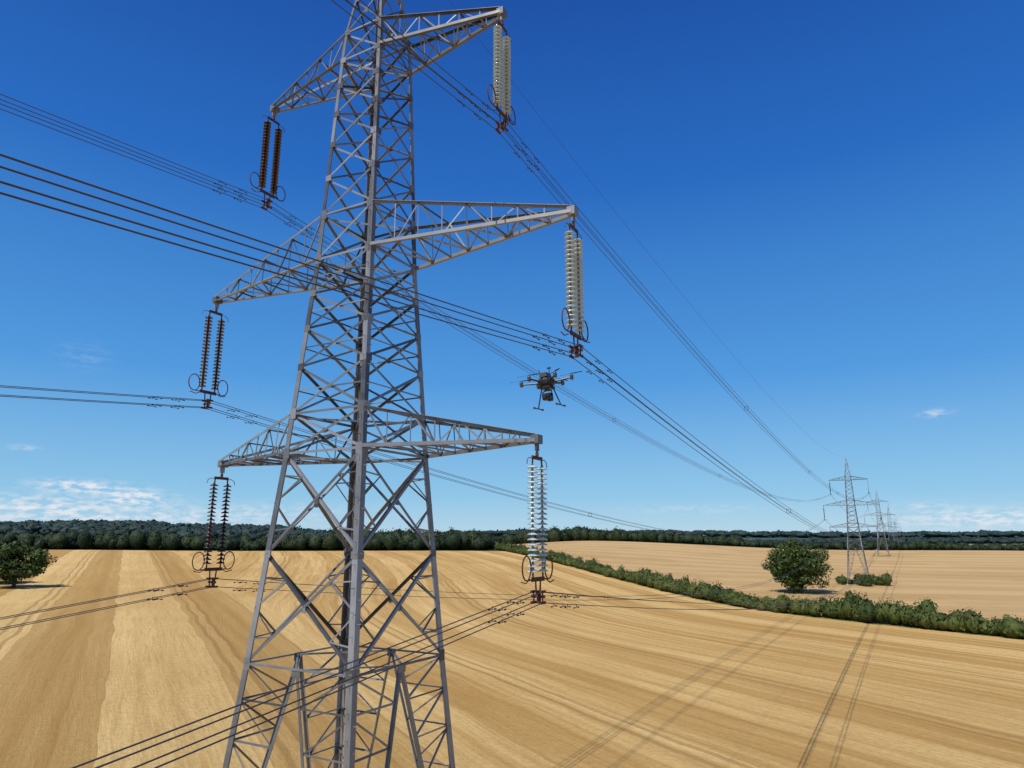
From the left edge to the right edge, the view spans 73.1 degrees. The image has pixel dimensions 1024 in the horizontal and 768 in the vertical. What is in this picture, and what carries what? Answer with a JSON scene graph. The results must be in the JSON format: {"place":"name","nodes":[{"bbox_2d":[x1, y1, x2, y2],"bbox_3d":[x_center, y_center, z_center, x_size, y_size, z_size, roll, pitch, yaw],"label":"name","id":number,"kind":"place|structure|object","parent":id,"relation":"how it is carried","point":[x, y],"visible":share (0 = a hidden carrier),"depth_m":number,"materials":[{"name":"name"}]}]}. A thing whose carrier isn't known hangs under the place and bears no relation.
{"place":"outdoors","nodes":[
{"label":"outdoors","id":0,"kind":"place"},
{"bbox_2d":[0,533,1023,767],"bbox_3d":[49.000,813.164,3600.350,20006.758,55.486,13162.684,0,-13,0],"label":"ground","id":1,"kind":"structure","parent":0,"point":[597,686],"depth_m":92.62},
{"bbox_2d":[0,541,56,587],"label":"oak tree","id":2,"kind":"object","parent":1,"relation":"on","point":[16,554],"visible":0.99,"depth_m":188.23,"materials":[{"name":"green plant"}]},
{"bbox_2d":[0,519,414,540],"bbox_3d":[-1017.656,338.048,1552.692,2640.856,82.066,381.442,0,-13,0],"label":"distant forest","id":3,"kind":"object","parent":1,"relation":"on","point":[252,531],"visible":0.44,"depth_m":1472.04,"materials":[{"name":"green plant"}]},
{"bbox_2d":[0,526,499,550],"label":"woodland","id":4,"kind":"object","parent":1,"relation":"on","point":[109,539],"visible":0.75,"depth_m":424.81,"materials":[{"name":"green plant"}]},
{"bbox_2d":[147,0,611,767],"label":"electricity pylon","id":5,"kind":"object","parent":1,"relation":"on","point":[347,646],"visible":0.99,"depth_m":27.49,"materials":[{"name":"metal"}]},
{"bbox_2d":[0,0,900,767],"bbox_3d":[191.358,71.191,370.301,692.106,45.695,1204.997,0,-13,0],"label":"overhead power lines","id":6,"kind":"structure","parent":5,"relation":"hanging from","point":[384,282],"depth_m":21.28,"materials":[{"name":"grey metal"}]},
{"bbox_2d":[494,525,743,546],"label":"woodland","id":7,"kind":"object","parent":1,"relation":"on","point":[576,533],"visible":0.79,"depth_m":634.79,"materials":[{"name":"green plant"}]},
{"bbox_2d":[434,527,1023,537],"bbox_3d":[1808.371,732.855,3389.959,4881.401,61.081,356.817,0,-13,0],"label":"distant forest","id":8,"kind":"object","parent":1,"relation":"on","point":[924,533],"visible":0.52,"depth_m":3307.05,"materials":[{"name":"green plant"}]},
{"bbox_2d":[495,541,1023,638],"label":"hedge","id":9,"kind":"object","parent":1,"relation":"on","point":[923,614],"visible":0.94,"depth_m":156.15,"materials":[{"name":"green plant"}]},
{"bbox_2d":[760,537,833,593],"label":"oak tree","id":10,"kind":"object","parent":1,"relation":"on","point":[787,561],"visible":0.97,"depth_m":224.33,"materials":[{"name":"green plant"}]},
{"bbox_2d":[823,458,881,584],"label":"electricity pylon","id":11,"kind":"object","parent":1,"relation":"on","point":[849,527],"visible":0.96,"depth_m":259.25,"materials":[{"name":"metal"}]},
{"bbox_2d":[835,570,893,585],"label":"bush","id":12,"kind":"object","parent":1,"relation":"on","point":[872,579],"visible":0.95,"depth_m":250.94,"materials":[{"name":"green plant"}]},
{"bbox_2d":[729,537,1023,550],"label":"woodland","id":13,"kind":"object","parent":1,"relation":"on","point":[910,545],"visible":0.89,"depth_m":646.41,"materials":[{"name":"green plant"}]},
{"bbox_2d":[864,491,894,556],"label":"electricity pylon","id":14,"kind":"object","parent":1,"relation":"on","point":[880,524],"visible":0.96,"depth_m":490.39,"materials":[{"name":"metal"}]},
{"bbox_2d":[755,535,1023,543],"bbox_3d":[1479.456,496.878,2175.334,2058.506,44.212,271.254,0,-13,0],"label":"distant forest","id":15,"kind":"object","parent":1,"relation":"on","point":[982,540],"visible":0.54,"depth_m":2096.30,"materials":[{"name":"green plant"}]},
{"bbox_2d":[882,508,900,540],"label":"electricity pylon","id":16,"kind":"object","parent":1,"relation":"on","point":[890,526],"visible":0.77,"depth_m":722.56,"materials":[{"name":"metal"}]},
{"bbox_2d":[0,0,1023,535],"label":"sky","id":17,"kind":"structure","parent":0,"point":[834,188],"materials":[{"name":"blue"}]},
{"bbox_2d":[511,367,581,410],"bbox_3d":[0.835,0.087,15.449,1.616,0.931,1.415,-12,-13,26],"label":"drone","id":18,"kind":"object","parent":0,"point":[546,381],"visible":1,"depth_m":15.26,"materials":[{"name":"black plastic"}]}
]}

